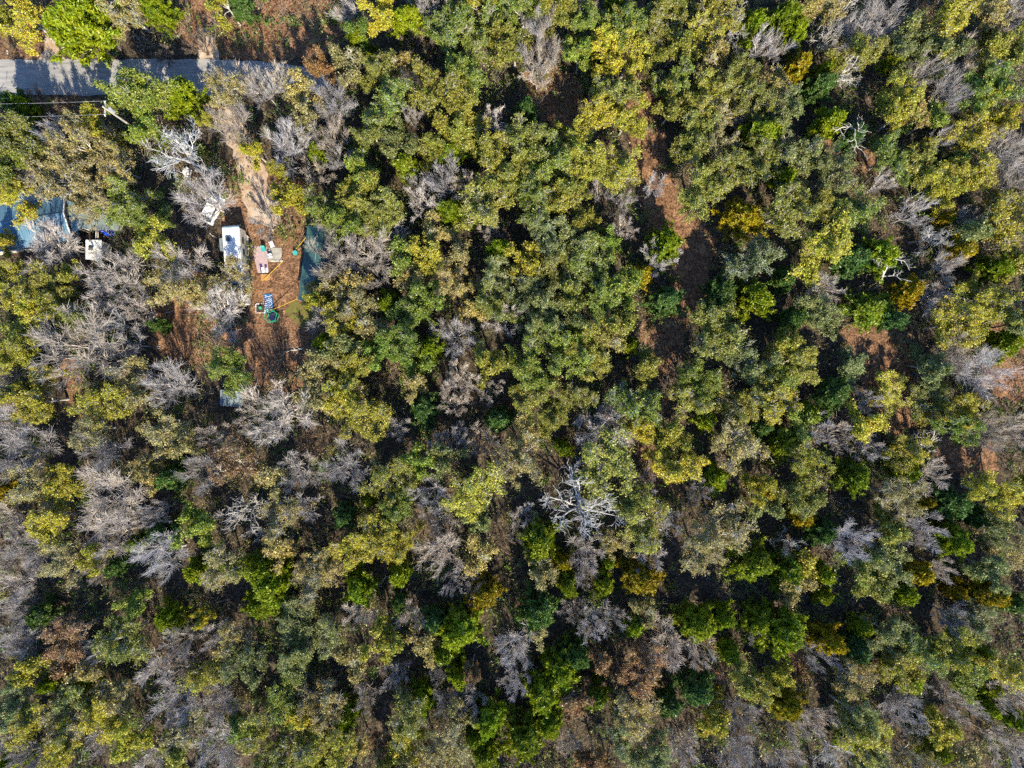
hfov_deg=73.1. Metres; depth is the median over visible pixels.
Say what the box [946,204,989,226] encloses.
bare tree
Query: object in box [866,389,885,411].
sapling
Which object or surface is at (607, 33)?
oak tree
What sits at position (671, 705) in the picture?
cedar tree
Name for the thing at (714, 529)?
oak tree
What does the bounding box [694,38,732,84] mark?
oak tree
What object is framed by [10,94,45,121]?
cedar tree
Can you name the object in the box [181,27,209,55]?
sapling
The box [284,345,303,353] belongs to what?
fallen branch
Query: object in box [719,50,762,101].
oak tree
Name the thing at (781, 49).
bare tree
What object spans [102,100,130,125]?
utility pole
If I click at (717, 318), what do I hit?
oak tree
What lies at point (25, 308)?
oak tree
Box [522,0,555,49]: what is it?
bare tree
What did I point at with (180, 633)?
bare tree
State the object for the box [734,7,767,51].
cedar tree
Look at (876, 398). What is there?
bare tree
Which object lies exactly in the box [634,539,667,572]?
bare tree
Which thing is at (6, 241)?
oak tree
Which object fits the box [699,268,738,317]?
cedar tree
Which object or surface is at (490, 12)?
oak tree
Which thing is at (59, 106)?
sapling
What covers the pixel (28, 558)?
bare tree
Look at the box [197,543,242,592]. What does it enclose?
oak tree
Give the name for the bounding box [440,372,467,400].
bare tree
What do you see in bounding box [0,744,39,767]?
cedar tree
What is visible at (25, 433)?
bare tree
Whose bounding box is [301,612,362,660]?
oak tree
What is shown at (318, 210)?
oak tree
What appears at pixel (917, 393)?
oak tree
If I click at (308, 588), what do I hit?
oak tree
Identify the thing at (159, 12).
cedar tree
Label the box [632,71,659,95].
sapling
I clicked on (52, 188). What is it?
oak tree
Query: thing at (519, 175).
oak tree
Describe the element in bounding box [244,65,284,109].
bare tree
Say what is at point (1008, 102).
sapling
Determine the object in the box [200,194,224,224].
parked car
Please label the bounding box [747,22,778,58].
bare tree
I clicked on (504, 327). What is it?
bare tree
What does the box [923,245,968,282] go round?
bare tree
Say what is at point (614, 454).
oak tree
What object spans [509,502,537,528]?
bare tree
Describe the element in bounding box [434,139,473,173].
cedar tree
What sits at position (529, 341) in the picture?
oak tree
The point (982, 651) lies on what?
cedar tree
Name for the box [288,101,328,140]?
oak tree
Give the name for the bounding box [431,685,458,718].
bare tree
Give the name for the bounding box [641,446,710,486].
oak tree
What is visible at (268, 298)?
outdoor rug
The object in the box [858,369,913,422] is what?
oak tree
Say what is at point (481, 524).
oak tree
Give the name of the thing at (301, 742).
oak tree
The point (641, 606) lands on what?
oak tree
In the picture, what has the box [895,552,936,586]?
cedar tree
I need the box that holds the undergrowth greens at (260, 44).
[0,0,1023,767]
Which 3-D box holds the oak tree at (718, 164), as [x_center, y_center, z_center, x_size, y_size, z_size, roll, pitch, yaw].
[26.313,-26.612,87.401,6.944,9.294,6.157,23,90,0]
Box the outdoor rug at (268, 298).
[264,294,272,312]
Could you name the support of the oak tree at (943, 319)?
on the ground
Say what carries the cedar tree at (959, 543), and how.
on the ground
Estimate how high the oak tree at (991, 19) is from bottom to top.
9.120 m
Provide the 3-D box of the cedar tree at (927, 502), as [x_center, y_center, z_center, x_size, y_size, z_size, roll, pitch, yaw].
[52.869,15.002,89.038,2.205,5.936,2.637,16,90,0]
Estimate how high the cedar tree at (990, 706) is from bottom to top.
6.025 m
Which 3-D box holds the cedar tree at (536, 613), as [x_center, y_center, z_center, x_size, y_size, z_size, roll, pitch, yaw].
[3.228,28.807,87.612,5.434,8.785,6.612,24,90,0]
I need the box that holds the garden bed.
[255,303,265,312]
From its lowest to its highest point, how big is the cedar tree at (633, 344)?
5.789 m
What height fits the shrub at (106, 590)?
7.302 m
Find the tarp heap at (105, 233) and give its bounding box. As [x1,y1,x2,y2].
[101,230,115,236]
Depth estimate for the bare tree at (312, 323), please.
86.78 m
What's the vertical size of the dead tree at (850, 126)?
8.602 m
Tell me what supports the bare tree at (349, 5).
on the ground
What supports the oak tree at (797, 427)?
on the ground
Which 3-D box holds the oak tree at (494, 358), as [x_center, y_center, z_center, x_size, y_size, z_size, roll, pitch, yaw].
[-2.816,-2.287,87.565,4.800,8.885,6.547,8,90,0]
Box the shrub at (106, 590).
[0,0,1023,767]
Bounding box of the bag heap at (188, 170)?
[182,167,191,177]
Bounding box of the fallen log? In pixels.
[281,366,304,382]
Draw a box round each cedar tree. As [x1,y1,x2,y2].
[0,86,31,121]
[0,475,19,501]
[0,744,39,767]
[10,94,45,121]
[23,592,69,630]
[32,670,74,694]
[41,0,131,68]
[64,676,105,697]
[102,550,139,579]
[121,531,150,553]
[138,0,186,36]
[144,316,173,334]
[144,516,182,544]
[152,456,199,491]
[154,595,192,634]
[162,74,212,120]
[182,555,213,584]
[228,0,261,25]
[240,589,285,620]
[244,547,298,592]
[246,556,304,616]
[307,139,333,170]
[311,332,329,350]
[332,497,360,529]
[332,688,363,733]
[342,558,381,608]
[345,27,377,61]
[360,493,377,507]
[376,289,401,323]
[384,1,430,49]
[387,552,413,588]
[390,586,410,612]
[391,152,421,187]
[409,671,437,719]
[410,390,441,431]
[415,328,444,363]
[419,603,446,633]
[430,636,460,665]
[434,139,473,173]
[434,598,489,657]
[435,197,473,232]
[444,654,472,691]
[463,569,509,616]
[463,724,483,749]
[463,734,507,767]
[472,687,509,745]
[482,404,517,433]
[484,237,516,265]
[500,702,544,767]
[511,94,538,125]
[513,580,562,638]
[515,511,563,570]
[517,668,563,721]
[536,700,564,740]
[538,634,581,694]
[550,544,572,571]
[554,569,578,599]
[555,435,574,458]
[556,633,591,671]
[578,673,614,713]
[592,567,615,599]
[600,551,616,569]
[604,0,623,19]
[614,551,665,596]
[619,336,639,358]
[620,612,644,638]
[634,263,652,291]
[639,285,686,321]
[641,218,684,274]
[649,678,685,718]
[666,597,717,643]
[669,663,715,707]
[689,410,716,434]
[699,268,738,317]
[699,460,730,497]
[707,598,739,630]
[710,195,770,242]
[715,637,740,665]
[724,535,779,581]
[727,116,786,159]
[729,276,776,324]
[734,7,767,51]
[734,596,770,642]
[744,416,774,441]
[751,595,809,661]
[755,680,808,726]
[759,426,800,468]
[760,0,805,46]
[764,165,797,190]
[764,548,804,594]
[766,265,797,295]
[770,305,808,334]
[771,14,811,61]
[781,50,812,87]
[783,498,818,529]
[788,400,825,425]
[795,72,839,107]
[798,513,840,546]
[800,57,836,87]
[804,104,847,139]
[804,619,849,655]
[808,374,852,418]
[808,581,834,606]
[812,557,836,585]
[826,449,870,499]
[827,240,874,283]
[831,728,859,754]
[833,120,868,156]
[837,630,873,668]
[839,289,895,333]
[845,610,875,639]
[862,235,901,283]
[873,51,907,77]
[876,307,910,333]
[883,455,922,485]
[884,576,921,608]
[885,272,926,311]
[885,649,925,696]
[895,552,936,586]
[908,726,955,765]
[911,491,936,508]
[921,482,974,523]
[924,210,956,231]
[926,517,974,562]
[931,233,978,268]
[932,149,971,174]
[936,577,969,603]
[953,575,1013,616]
[956,504,994,528]
[964,252,1016,287]
[969,640,996,661]
[971,675,1006,699]
[972,691,1002,720]
[973,402,1001,418]
[979,328,1023,365]
[993,584,1023,614]
[994,700,1023,732]
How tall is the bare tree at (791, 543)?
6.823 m
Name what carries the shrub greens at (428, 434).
on the ground
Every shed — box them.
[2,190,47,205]
[76,205,125,231]
[86,240,110,261]
[220,390,245,406]
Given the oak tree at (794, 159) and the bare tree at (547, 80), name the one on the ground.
the oak tree at (794, 159)
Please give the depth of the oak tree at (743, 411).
85.74 m
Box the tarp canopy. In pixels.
[298,225,331,304]
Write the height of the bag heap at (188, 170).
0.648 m
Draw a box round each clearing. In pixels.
[0,21,46,59]
[32,96,111,128]
[37,249,88,284]
[56,357,94,424]
[147,202,216,371]
[167,0,350,62]
[220,157,324,393]
[518,61,583,128]
[627,73,718,375]
[629,393,682,497]
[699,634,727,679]
[787,635,817,683]
[824,133,879,175]
[840,321,917,434]
[932,436,999,480]
[980,320,1023,403]
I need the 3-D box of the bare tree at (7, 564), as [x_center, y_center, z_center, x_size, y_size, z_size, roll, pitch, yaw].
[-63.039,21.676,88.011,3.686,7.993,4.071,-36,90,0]
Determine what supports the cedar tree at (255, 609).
on the ground
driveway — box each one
[39,36,64,59]
[196,95,282,225]
[197,27,218,59]
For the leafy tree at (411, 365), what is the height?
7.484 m
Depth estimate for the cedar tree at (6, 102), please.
87.15 m
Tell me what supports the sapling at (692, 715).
on the ground
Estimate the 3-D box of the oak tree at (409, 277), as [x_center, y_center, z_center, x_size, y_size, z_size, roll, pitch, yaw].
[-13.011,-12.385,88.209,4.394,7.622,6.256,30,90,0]
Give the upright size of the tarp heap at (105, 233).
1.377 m
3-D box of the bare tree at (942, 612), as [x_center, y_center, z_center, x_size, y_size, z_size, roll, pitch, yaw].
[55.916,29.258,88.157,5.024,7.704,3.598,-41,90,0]
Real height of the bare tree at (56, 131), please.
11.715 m
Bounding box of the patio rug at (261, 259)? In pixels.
[252,246,268,273]
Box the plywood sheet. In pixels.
[261,274,269,279]
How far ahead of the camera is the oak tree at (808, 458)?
84.72 m
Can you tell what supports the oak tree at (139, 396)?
on the ground
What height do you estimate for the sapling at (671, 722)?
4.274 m
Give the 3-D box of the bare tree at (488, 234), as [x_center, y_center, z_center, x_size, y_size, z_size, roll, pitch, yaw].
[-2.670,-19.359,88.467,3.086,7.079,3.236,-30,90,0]
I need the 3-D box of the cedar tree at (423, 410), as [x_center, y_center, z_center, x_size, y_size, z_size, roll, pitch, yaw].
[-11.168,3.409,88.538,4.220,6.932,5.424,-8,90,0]
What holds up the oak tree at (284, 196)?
on the clearing at (259, 335)
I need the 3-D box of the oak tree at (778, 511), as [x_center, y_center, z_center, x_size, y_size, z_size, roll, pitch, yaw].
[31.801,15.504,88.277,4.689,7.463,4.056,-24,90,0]
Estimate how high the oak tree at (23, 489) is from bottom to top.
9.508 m
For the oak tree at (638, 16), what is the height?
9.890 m
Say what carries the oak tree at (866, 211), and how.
on the ground
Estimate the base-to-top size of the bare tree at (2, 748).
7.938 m
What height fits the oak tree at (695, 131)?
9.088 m
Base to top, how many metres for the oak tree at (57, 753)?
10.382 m
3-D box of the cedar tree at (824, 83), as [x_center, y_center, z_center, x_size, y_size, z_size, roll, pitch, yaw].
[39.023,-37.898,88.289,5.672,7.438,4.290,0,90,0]
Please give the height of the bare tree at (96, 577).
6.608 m
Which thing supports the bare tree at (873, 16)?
on the ground
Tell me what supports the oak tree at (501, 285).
on the ground
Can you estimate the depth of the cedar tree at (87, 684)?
87.72 m
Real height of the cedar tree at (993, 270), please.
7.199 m
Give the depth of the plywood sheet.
91.96 m
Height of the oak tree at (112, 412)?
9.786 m
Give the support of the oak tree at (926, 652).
on the ground
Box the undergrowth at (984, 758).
[0,0,1023,767]
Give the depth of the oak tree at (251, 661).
84.91 m
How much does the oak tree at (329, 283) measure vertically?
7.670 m
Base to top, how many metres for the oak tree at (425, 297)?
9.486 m
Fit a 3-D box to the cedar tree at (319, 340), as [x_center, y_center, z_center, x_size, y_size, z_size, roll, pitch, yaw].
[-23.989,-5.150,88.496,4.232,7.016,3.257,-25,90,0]
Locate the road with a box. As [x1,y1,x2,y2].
[0,59,329,95]
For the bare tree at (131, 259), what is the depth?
87.00 m
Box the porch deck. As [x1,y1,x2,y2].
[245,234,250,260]
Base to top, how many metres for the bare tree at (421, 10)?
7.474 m
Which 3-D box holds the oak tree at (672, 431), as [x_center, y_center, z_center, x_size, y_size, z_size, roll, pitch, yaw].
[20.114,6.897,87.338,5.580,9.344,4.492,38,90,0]
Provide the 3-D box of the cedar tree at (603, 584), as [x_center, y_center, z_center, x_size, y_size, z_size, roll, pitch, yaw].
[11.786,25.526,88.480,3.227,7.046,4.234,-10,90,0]
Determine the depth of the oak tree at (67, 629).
85.10 m
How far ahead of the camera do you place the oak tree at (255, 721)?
85.19 m
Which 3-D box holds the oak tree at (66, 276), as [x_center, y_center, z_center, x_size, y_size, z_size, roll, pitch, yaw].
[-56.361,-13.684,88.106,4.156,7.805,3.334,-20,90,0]
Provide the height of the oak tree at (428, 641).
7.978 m
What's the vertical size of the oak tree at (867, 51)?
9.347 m
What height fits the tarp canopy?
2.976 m
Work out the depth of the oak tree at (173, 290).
85.26 m
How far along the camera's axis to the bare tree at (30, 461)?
86.95 m
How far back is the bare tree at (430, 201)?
86.69 m
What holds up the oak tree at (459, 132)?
on the ground
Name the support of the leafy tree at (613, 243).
on the ground
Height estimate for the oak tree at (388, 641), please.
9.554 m
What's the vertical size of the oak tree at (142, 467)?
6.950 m
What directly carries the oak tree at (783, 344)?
on the ground
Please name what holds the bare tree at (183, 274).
on the clearing at (175, 345)
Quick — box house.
[0,195,88,254]
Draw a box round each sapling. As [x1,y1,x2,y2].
[0,37,18,60]
[23,83,49,109]
[44,99,75,125]
[60,90,82,113]
[152,44,173,68]
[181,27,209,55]
[220,337,236,352]
[290,155,307,172]
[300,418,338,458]
[333,69,356,88]
[369,368,392,388]
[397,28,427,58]
[426,32,449,61]
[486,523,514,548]
[496,221,513,243]
[626,630,654,654]
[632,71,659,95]
[656,713,680,739]
[680,699,701,722]
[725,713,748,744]
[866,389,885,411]
[1003,97,1023,112]
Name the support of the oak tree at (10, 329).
on the ground
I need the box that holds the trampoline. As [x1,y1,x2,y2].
[264,309,278,322]
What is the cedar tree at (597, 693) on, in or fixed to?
on the ground
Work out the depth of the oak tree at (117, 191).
86.34 m
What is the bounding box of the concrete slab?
[269,248,281,261]
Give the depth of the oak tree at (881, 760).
86.13 m
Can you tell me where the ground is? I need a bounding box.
[0,0,1023,767]
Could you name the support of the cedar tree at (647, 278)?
on the ground
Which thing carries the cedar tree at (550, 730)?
on the ground
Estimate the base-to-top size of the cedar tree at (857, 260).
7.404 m
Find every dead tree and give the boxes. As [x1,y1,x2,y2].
[832,114,871,155]
[871,248,911,291]
[908,430,939,451]
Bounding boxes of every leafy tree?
[226,710,262,747]
[341,15,367,54]
[361,338,398,371]
[373,320,437,367]
[398,353,434,383]
[398,441,435,485]
[596,224,622,252]
[929,415,987,447]
[954,55,1023,114]
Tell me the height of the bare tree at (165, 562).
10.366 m
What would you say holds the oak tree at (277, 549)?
on the ground
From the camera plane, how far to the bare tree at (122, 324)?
87.38 m
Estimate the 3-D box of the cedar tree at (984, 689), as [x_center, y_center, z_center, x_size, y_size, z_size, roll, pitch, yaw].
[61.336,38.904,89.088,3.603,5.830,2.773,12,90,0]
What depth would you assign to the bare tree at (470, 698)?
87.53 m
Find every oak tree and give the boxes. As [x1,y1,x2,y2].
[0,0,53,56]
[0,4,27,45]
[0,108,78,172]
[0,134,36,184]
[0,172,40,229]
[0,228,30,258]
[0,257,29,310]
[0,314,43,344]
[0,330,43,377]
[0,372,69,426]
[0,378,40,404]
[0,676,37,734]
[0,698,65,751]
[1,461,57,523]
[4,646,53,689]
[12,259,75,320]
[12,291,54,323]
[21,149,88,204]
[22,489,79,550]
[28,360,74,381]
[34,286,82,327]
[35,611,98,664]
[36,539,82,595]
[37,715,87,767]
[39,694,85,747]
[41,462,88,497]
[41,645,87,680]
[43,107,119,180]
[46,258,90,287]
[51,680,97,714]
[55,300,96,340]
[63,379,133,430]
[63,642,108,684]
[65,172,112,230]
[67,407,115,451]
[70,101,125,146]
[74,542,120,576]
[77,696,130,745]
[87,671,136,717]
[89,614,152,669]
[92,62,179,118]
[93,173,164,227]
[94,0,150,41]
[95,139,140,189]
[102,354,152,394]
[105,719,154,764]
[111,587,153,621]
[113,198,176,230]
[120,107,175,147]
[123,373,165,418]
[125,452,164,484]
[132,214,178,262]
[135,407,192,463]
[140,463,165,497]
[141,261,209,307]
[156,702,209,764]
[157,730,195,767]
[159,425,205,459]
[168,501,223,549]
[175,649,224,696]
[183,277,217,313]
[190,606,216,630]
[194,110,223,133]
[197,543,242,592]
[200,66,248,109]
[204,0,241,32]
[205,345,253,400]
[206,433,260,485]
[208,252,254,308]
[211,618,258,664]
[216,550,265,579]
[217,642,271,692]
[234,694,288,754]
[238,139,265,171]
[250,734,296,767]
[252,458,295,502]
[256,488,318,546]
[260,528,300,575]
[265,156,293,183]
[265,661,309,730]
[268,181,307,215]
[269,707,315,767]
[273,622,313,686]
[274,592,316,648]
[277,66,328,113]
[283,693,320,733]
[286,381,336,415]
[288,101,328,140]
[288,558,341,610]
[291,547,349,588]
[292,677,347,739]
[294,360,329,392]
[299,184,346,237]
[299,725,357,767]
[301,345,344,376]
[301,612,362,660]
[302,44,335,84]
[302,264,340,295]
[302,290,337,310]
[303,750,344,767]
[318,320,363,364]
[320,299,363,351]
[321,366,361,409]
[323,374,357,419]
[326,382,394,443]
[326,527,384,570]
[328,42,364,88]
[328,199,362,246]
[332,269,373,310]
[332,280,380,321]
[332,642,367,687]
[333,169,380,212]
[336,146,379,190]
[337,337,377,387]
[343,720,372,766]
[348,182,405,229]
[349,109,392,150]
[349,204,404,241]
[351,47,396,94]
[353,294,388,338]
[353,505,404,555]
[355,455,418,507]
[356,0,394,42]
[357,163,379,199]
[358,613,405,665]
[359,73,415,133]
[369,191,398,218]
[369,728,391,763]
[372,484,413,529]
[373,749,404,767]
[376,518,425,564]
[377,49,413,78]
[378,132,419,180]
[380,113,415,147]
[385,235,428,278]
[385,297,436,328]
[385,683,428,755]
[385,726,426,767]
[393,264,433,305]
[398,370,428,404]
[401,228,444,274]
[405,621,441,670]
[405,740,458,767]
[407,54,471,115]
[407,275,445,321]
[417,132,446,172]
[421,0,488,56]
[422,206,455,243]
[422,721,474,766]
[425,442,470,480]
[431,108,469,153]
[434,254,480,299]
[437,80,493,140]
[438,237,472,272]
[438,461,505,525]
[443,51,487,95]
[446,695,478,738]
[447,112,480,163]
[448,0,499,23]
[450,180,509,234]
[453,297,487,322]
[456,16,494,70]
[460,532,499,578]
[461,502,490,533]
[462,654,481,684]
[469,254,519,304]
[472,338,508,389]
[473,159,516,210]
[473,281,517,322]
[477,129,512,189]
[478,0,520,29]
[483,23,533,66]
[485,13,532,71]
[491,0,548,35]
[493,437,545,490]
[495,144,542,195]
[502,409,541,451]
[503,240,540,281]
[503,344,557,391]
[504,110,553,181]
[504,272,555,322]
[508,372,563,416]
[513,169,552,230]
[515,318,562,362]
[521,205,558,257]
[523,625,549,652]
[524,177,582,216]
[524,288,567,340]
[524,546,559,593]
[525,245,580,289]
[527,128,588,183]
[534,397,570,441]
[536,0,572,40]
[540,213,596,267]
[545,325,597,379]
[548,273,588,313]
[550,162,592,200]
[550,381,599,414]
[553,114,596,144]
[554,305,584,336]
[555,0,584,33]
[557,198,602,231]
[557,232,618,297]
[559,675,595,723]
[560,319,609,358]
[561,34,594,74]
[561,133,608,180]
[567,0,602,51]
[568,339,612,382]
[572,735,613,767]
[574,423,639,512]
[577,22,622,72]
[580,91,623,138]
[586,270,623,325]
[587,1,636,31]
[587,647,616,677]
[588,71,643,105]
[591,37,624,79]
[593,709,644,761]
[594,520,635,562]
[595,144,645,194]
[596,324,626,351]
[599,264,645,311]
[599,307,638,352]
[601,481,654,519]
[602,377,663,428]
[607,493,671,555]
[609,0,653,52]
[611,689,662,743]
[612,91,650,140]
[613,20,651,81]
[617,639,670,701]
[621,727,676,767]
[622,415,664,444]
[628,596,657,631]
[631,347,663,392]
[640,0,688,49]
[640,41,668,85]
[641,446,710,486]
[647,421,694,452]
[650,28,701,66]
[650,56,696,104]
[651,78,693,125]
[656,0,688,24]
[666,372,716,423]
[668,126,716,170]
[675,163,734,223]
[675,356,724,403]
[677,106,723,161]
[679,529,730,577]
[685,9,725,60]
[685,67,735,118]
[687,298,752,360]
[688,496,758,555]
[693,94,747,136]
[694,0,745,35]
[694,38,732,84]
[694,683,733,739]
[697,145,747,195]
[700,118,744,161]
[709,408,776,476]
[712,331,762,380]
[714,385,767,426]
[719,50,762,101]
[721,232,786,282]
[725,648,781,712]
[726,78,778,122]
[730,130,780,187]
[733,380,803,426]
[739,471,777,507]
[741,350,784,392]
[744,490,785,523]
[754,661,795,689]
[755,61,792,98]
[755,363,806,392]
[762,177,821,240]
[763,325,806,373]
[765,480,827,521]
[767,78,804,128]
[770,125,824,186]
[775,325,822,386]
[777,407,818,444]
[777,577,821,607]
[782,546,818,579]
[785,207,855,288]
[787,438,836,494]
[792,186,848,224]
[793,145,832,185]
[795,293,843,341]
[800,0,827,24]
[810,137,860,195]
[812,0,850,34]
[824,30,889,74]
[828,683,882,743]
[831,183,889,234]
[831,655,881,701]
[833,544,884,590]
[834,704,895,767]
[836,345,868,392]
[844,398,890,443]
[850,565,893,604]
[850,744,891,767]
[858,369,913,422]
[859,614,913,661]
[860,535,916,587]
[867,128,912,186]
[869,502,912,549]
[871,475,928,525]
[873,91,919,134]
[876,648,930,694]
[877,69,925,119]
[879,433,934,473]
[886,9,932,45]
[886,27,936,77]
[887,726,944,767]
[892,136,951,192]
[897,99,949,135]
[899,84,937,128]
[899,623,950,677]
[906,342,955,390]
[908,370,954,423]
[910,160,962,202]
[915,20,943,45]
[915,31,976,80]
[917,392,991,429]
[918,110,1005,155]
[918,703,964,751]
[922,282,991,352]
[923,625,980,673]
[925,183,968,219]
[926,0,984,59]
[941,596,1005,642]
[944,635,995,705]
[946,736,987,767]
[947,146,1000,192]
[947,209,995,252]
[955,79,1013,117]
[955,269,1002,323]
[956,554,1012,595]
[960,468,1023,522]
[968,27,1019,80]
[970,0,1016,35]
[973,644,1023,693]
[975,509,1023,554]
[976,102,1022,132]
[976,286,1023,331]
[979,182,1023,253]
[981,535,1023,571]
[982,474,1023,512]
[985,21,1023,73]
[991,303,1023,336]
[994,242,1023,283]
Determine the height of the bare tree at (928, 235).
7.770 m
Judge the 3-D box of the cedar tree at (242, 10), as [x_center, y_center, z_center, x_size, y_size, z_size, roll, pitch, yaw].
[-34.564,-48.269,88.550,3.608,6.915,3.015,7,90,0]
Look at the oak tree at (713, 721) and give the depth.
85.58 m
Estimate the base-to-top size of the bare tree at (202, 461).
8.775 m
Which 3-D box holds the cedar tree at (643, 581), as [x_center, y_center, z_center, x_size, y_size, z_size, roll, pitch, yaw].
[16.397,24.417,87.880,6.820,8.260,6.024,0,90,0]
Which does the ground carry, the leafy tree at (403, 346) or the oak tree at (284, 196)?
the leafy tree at (403, 346)
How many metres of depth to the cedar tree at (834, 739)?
89.46 m
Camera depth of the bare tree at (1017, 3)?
86.98 m
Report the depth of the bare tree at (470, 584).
88.17 m
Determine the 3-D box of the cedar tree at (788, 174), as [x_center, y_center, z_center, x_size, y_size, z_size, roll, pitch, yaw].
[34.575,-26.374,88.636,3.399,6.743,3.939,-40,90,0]
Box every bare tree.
[0,364,28,389]
[0,401,42,454]
[0,424,63,484]
[0,503,28,539]
[0,544,33,573]
[0,554,44,608]
[0,593,44,640]
[0,626,41,674]
[0,720,19,759]
[3,529,53,579]
[3,738,57,767]
[9,160,46,184]
[20,216,87,286]
[23,301,130,389]
[29,112,82,153]
[69,239,149,309]
[70,460,151,539]
[73,507,136,562]
[75,430,134,471]
[76,558,106,584]
[81,274,128,314]
[81,638,111,666]
[82,719,117,758]
[99,307,134,339]
[113,321,150,364]
[114,295,157,327]
[121,506,153,530]
[124,528,192,585]
[133,648,172,689]
[134,739,164,767]
[135,498,173,527]
[138,356,199,409]
[140,114,223,186]
[144,675,203,730]
[149,240,212,284]
[157,625,202,665]
[161,651,198,680]
[168,164,239,228]
[173,453,224,497]
[182,284,252,344]
[189,421,230,457]
[191,715,242,767]
[195,681,242,733]
[199,618,228,652]
[204,100,253,147]
[211,494,272,544]
[228,59,269,100]
[231,400,268,433]
[237,378,318,449]
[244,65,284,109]
[247,200,281,244]
[258,115,315,179]
[265,60,294,92]
[276,449,319,494]
[288,492,324,522]
[299,156,335,188]
[302,228,364,281]
[303,110,349,159]
[306,76,357,118]
[306,306,332,333]
[317,436,371,492]
[318,218,341,239]
[323,143,354,171]
[324,0,360,22]
[340,223,394,276]
[340,595,376,629]
[351,679,382,714]
[362,266,393,290]
[379,658,411,690]
[383,214,410,251]
[385,417,410,442]
[393,597,426,633]
[399,68,418,88]
[401,106,423,130]
[402,166,427,200]
[404,473,453,515]
[405,177,441,221]
[406,0,440,20]
[411,527,464,578]
[417,505,461,542]
[418,149,463,201]
[425,661,449,686]
[427,419,472,460]
[429,317,477,359]
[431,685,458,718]
[436,394,469,416]
[439,360,480,402]
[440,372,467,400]
[440,570,467,595]
[447,681,488,720]
[450,167,476,189]
[460,421,499,455]
[464,574,485,599]
[471,377,504,406]
[475,104,507,133]
[477,219,504,242]
[481,302,524,336]
[490,446,515,472]
[494,621,539,668]
[496,665,530,702]
[506,523,525,542]
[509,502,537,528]
[515,20,564,83]
[518,56,554,90]
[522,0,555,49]
[539,457,627,539]
[555,597,591,630]
[556,725,585,759]
[566,533,605,574]
[569,557,598,586]
[571,398,635,451]
[574,0,599,18]
[575,570,590,590]
[577,605,606,646]
[589,170,614,202]
[592,599,631,638]
[607,215,638,239]
[609,190,637,215]
[630,466,658,495]
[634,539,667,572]
[640,238,683,278]
[642,171,666,198]
[648,613,699,672]
[655,509,684,535]
[667,723,699,767]
[684,475,713,506]
[687,636,718,670]
[714,730,760,767]
[723,1,749,51]
[725,695,764,735]
[726,106,748,133]
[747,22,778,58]
[749,622,769,645]
[762,29,798,65]
[762,739,807,767]
[768,526,807,557]
[785,707,823,747]
[798,410,837,445]
[803,642,843,673]
[804,698,841,739]
[805,270,847,302]
[807,17,844,54]
[808,724,854,767]
[815,421,857,455]
[821,518,883,567]
[827,0,868,38]
[835,13,884,51]
[835,55,862,88]
[850,430,891,461]
[853,389,885,416]
[858,0,917,41]
[864,166,897,193]
[874,683,926,726]
[889,708,933,739]
[890,193,940,227]
[894,683,932,706]
[900,510,952,556]
[903,49,951,91]
[908,218,953,255]
[915,280,959,317]
[917,330,973,379]
[917,457,949,496]
[919,125,957,150]
[919,556,957,584]
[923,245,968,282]
[928,599,979,641]
[928,667,957,698]
[929,64,973,113]
[932,28,977,82]
[932,687,990,727]
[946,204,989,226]
[949,343,1022,401]
[956,403,1016,453]
[970,721,1023,767]
[984,411,1023,448]
[985,159,1023,203]
[986,127,1023,180]
[987,679,1023,718]
[995,735,1023,767]
[998,0,1023,37]
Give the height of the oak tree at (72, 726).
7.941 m
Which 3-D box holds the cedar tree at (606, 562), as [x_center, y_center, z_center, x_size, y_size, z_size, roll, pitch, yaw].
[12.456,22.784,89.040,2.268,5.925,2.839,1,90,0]
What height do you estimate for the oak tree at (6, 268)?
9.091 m
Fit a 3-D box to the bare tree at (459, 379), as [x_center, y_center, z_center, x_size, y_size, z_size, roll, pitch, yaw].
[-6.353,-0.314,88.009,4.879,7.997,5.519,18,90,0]
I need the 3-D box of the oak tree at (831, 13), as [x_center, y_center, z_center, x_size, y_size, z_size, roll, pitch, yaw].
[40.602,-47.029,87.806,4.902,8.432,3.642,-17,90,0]
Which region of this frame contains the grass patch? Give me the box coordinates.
[285,300,315,327]
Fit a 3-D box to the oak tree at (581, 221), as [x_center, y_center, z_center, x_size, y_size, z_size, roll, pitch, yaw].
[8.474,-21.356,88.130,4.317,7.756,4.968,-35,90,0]
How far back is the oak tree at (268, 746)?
85.89 m
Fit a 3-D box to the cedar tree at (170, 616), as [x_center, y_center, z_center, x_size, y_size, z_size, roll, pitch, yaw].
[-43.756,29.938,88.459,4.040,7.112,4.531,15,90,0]
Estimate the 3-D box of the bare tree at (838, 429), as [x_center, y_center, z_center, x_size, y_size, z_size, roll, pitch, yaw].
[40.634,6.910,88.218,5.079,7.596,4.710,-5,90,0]
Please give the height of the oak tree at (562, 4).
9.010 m
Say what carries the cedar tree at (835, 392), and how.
on the ground
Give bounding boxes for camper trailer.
[219,223,250,305]
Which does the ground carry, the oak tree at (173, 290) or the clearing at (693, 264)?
the clearing at (693, 264)
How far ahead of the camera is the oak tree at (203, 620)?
87.31 m
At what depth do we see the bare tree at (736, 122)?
88.80 m
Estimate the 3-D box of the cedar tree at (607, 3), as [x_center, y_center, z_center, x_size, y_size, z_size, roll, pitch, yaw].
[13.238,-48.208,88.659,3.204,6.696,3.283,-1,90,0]
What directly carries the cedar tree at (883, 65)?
on the ground
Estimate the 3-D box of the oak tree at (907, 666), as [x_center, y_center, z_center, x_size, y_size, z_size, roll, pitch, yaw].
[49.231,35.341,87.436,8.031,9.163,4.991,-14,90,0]

